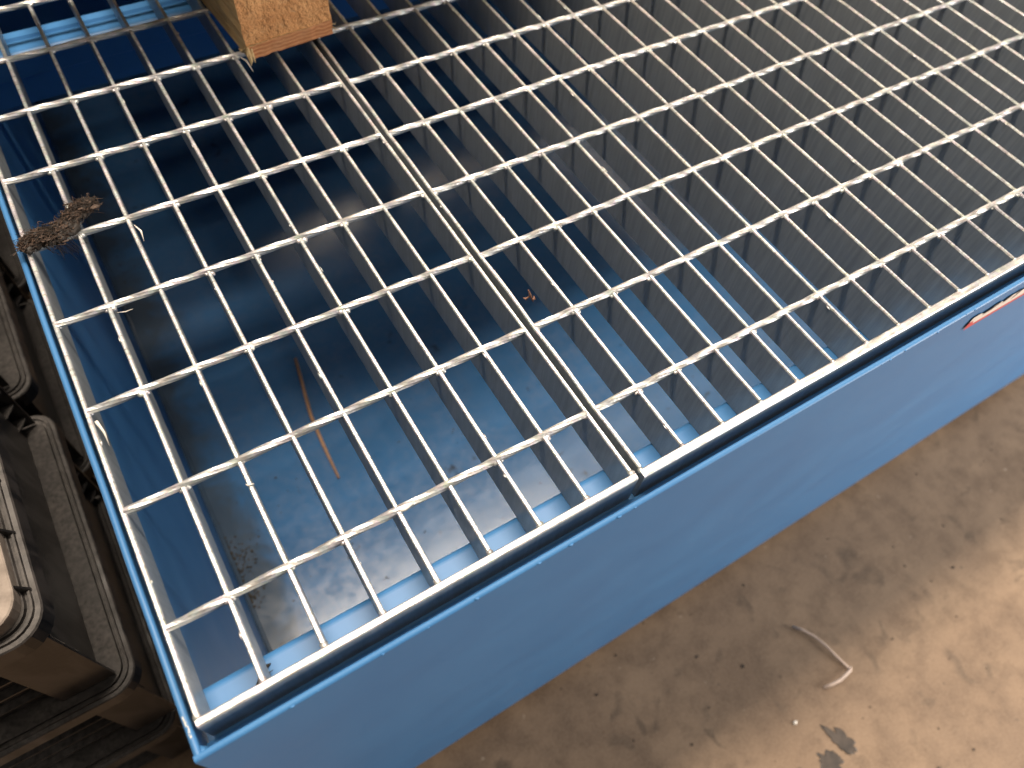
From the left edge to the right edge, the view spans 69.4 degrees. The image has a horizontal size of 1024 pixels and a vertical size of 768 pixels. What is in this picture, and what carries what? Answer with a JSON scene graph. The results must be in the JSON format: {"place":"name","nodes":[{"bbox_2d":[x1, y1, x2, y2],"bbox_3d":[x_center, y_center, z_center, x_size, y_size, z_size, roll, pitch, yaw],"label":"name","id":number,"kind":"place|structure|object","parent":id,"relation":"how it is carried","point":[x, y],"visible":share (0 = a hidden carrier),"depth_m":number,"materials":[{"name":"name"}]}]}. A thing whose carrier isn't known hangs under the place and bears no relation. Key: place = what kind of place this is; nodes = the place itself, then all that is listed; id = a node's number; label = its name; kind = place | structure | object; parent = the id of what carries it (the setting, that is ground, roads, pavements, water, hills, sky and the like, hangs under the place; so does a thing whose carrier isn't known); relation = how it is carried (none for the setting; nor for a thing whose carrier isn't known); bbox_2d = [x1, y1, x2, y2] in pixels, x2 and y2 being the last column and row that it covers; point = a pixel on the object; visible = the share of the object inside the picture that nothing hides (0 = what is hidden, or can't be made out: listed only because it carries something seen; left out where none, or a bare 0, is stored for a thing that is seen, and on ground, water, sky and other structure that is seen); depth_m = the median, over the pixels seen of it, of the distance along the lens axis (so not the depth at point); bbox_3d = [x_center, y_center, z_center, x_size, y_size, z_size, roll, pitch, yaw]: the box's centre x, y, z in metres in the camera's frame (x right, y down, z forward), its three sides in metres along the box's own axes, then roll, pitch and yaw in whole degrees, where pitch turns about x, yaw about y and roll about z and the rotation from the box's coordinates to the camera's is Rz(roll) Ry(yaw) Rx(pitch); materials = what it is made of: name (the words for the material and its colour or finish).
{"place":"outdoors","nodes":[
{"label":"outdoors","id":0,"kind":"place"},
{"bbox_2d":[140,374,1023,767],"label":"floor","id":1,"kind":"structure","parent":0,"point":[838,580],"depth_m":1.03,"materials":[{"name":"concrete"}]},
{"bbox_2d":[0,208,32,299],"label":"plastic crate","id":2,"kind":"object","parent":1,"relation":"on","point":[7,250],"visible":0.27,"depth_m":1.08,"materials":[{"name":"grey plastic"}]},
{"bbox_2d":[0,256,15,278],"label":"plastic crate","id":3,"kind":"object","parent":2,"relation":"on","point":[7,269],"visible":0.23,"depth_m":1.04,"materials":[{"name":"black plastic"}]},
{"bbox_2d":[18,299,102,498],"bbox_3d":[-0.772,0.114,0.988,0.400,0.172,0.312,-26,63,-19],"label":"plastic crate","id":4,"kind":"object","parent":1,"relation":"on","point":[59,396],"visible":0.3,"depth_m":0.97,"materials":[{"name":"grey plastic"}]},
{"bbox_2d":[0,264,82,460],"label":"plastic crate","id":5,"kind":"object","parent":4,"relation":"on","point":[27,390],"visible":0.62,"depth_m":0.82,"materials":[{"name":"grey plastic"}]},
{"bbox_2d":[0,375,8,387],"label":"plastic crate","id":6,"kind":"object","parent":5,"relation":"on","point":[4,382],"visible":1,"depth_m":0.76,"materials":[{"name":"black plastic"}]},
{"bbox_2d":[48,496,190,767],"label":"plastic crate","id":7,"kind":"object","parent":1,"relation":"on","point":[128,747],"visible":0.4,"depth_m":0.79,"materials":[{"name":"black plastic"}]},
{"bbox_2d":[0,415,176,767],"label":"plastic crate","id":8,"kind":"object","parent":7,"relation":"on","point":[47,731],"visible":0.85,"depth_m":0.69,"materials":[{"name":"grey plastic"}]},
{"bbox_2d":[0,386,115,719],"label":"plastic crate","id":9,"kind":"object","parent":8,"relation":"on","point":[46,649],"visible":1,"depth_m":0.57,"materials":[{"name":"grey plastic"}]},
{"bbox_2d":[0,0,1023,767],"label":"spill tray","id":10,"kind":"object","parent":1,"relation":"on","point":[428,686],"visible":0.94,"depth_m":0.95,"materials":[{"name":"blue paint"}]},
{"bbox_2d":[256,663,272,684],"bbox_3d":[-0.139,0.162,0.412,0.012,0.003,0.009,-26,63,-19],"label":"twig scrap","id":11,"kind":"object","parent":10,"relation":"on","point":[267,665],"visible":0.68,"depth_m":0.41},
{"bbox_2d":[294,358,339,478],"bbox_3d":[-0.276,0.045,1.029,0.011,0.005,0.207,-19,61,-16],"label":"brown stick","id":12,"kind":"object","parent":10,"relation":"on","point":[312,419],"visible":1,"depth_m":1.03,"materials":[{"name":"brown wood"}]},
{"bbox_2d":[0,0,638,735],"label":"grating panel","id":13,"kind":"object","parent":10,"relation":"on","point":[268,688],"visible":0.99,"depth_m":0.50,"materials":[{"name":"metal"}]},
{"bbox_2d":[10,193,102,259],"bbox_3d":[-0.322,-0.110,0.531,0.040,0.024,0.074,29,60,13],"label":"dried fibre clump","id":14,"kind":"object","parent":13,"relation":"on","point":[63,228],"visible":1,"depth_m":0.53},
{"bbox_2d":[116,256,697,612],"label":"dirt crumbs","id":15,"kind":"object","parent":10,"relation":"on","point":[258,591],"visible":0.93,"depth_m":0.92,"materials":[{"name":"brown soil"}]},
{"bbox_2d":[312,0,1023,495],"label":"grating panel","id":16,"kind":"object","parent":10,"relation":"on","point":[858,164],"visible":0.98,"depth_m":0.64,"materials":[{"name":"metal"}]},
{"bbox_2d":[201,0,339,65],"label":"timber skid","id":17,"kind":"object","parent":16,"relation":"on","point":[254,29],"visible":1,"depth_m":0.64,"materials":[{"name":"brown wood"}]},
{"bbox_2d":[523,290,534,301],"bbox_3d":[0.014,-0.065,0.543,0.010,0.012,0.005,-26,63,-19],"label":"dry leaf scrap","id":18,"kind":"object","parent":16,"relation":"on","point":[530,296],"visible":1,"depth_m":0.54,"materials":[{"name":"brown plant"}]},
{"bbox_2d":[561,450,1002,767],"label":"floor grit","id":19,"kind":"object","parent":1,"relation":"on","point":[742,666],"visible":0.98,"depth_m":1.01,"materials":[{"name":"gravel"}]},
{"bbox_2d":[792,625,851,688],"bbox_3d":[0.423,0.370,1.022,0.053,0.008,0.090,-26,63,-19],"label":"bent tie strip","id":20,"kind":"object","parent":1,"relation":"on","point":[846,674],"visible":1,"depth_m":1.02,"materials":[{"name":"plastic"}]},
{"bbox_2d":[816,749,843,767],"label":"grease spot","id":21,"kind":"object","parent":1,"relation":"on","point":[831,759],"visible":1,"depth_m":0.95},
{"bbox_2d":[820,724,856,754],"bbox_3d":[0.428,0.463,0.969,0.054,0.001,0.023,41,63,19],"label":"grease spot","id":22,"kind":"object","parent":1,"relation":"on","point":[841,740],"visible":1,"depth_m":0.97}
]}

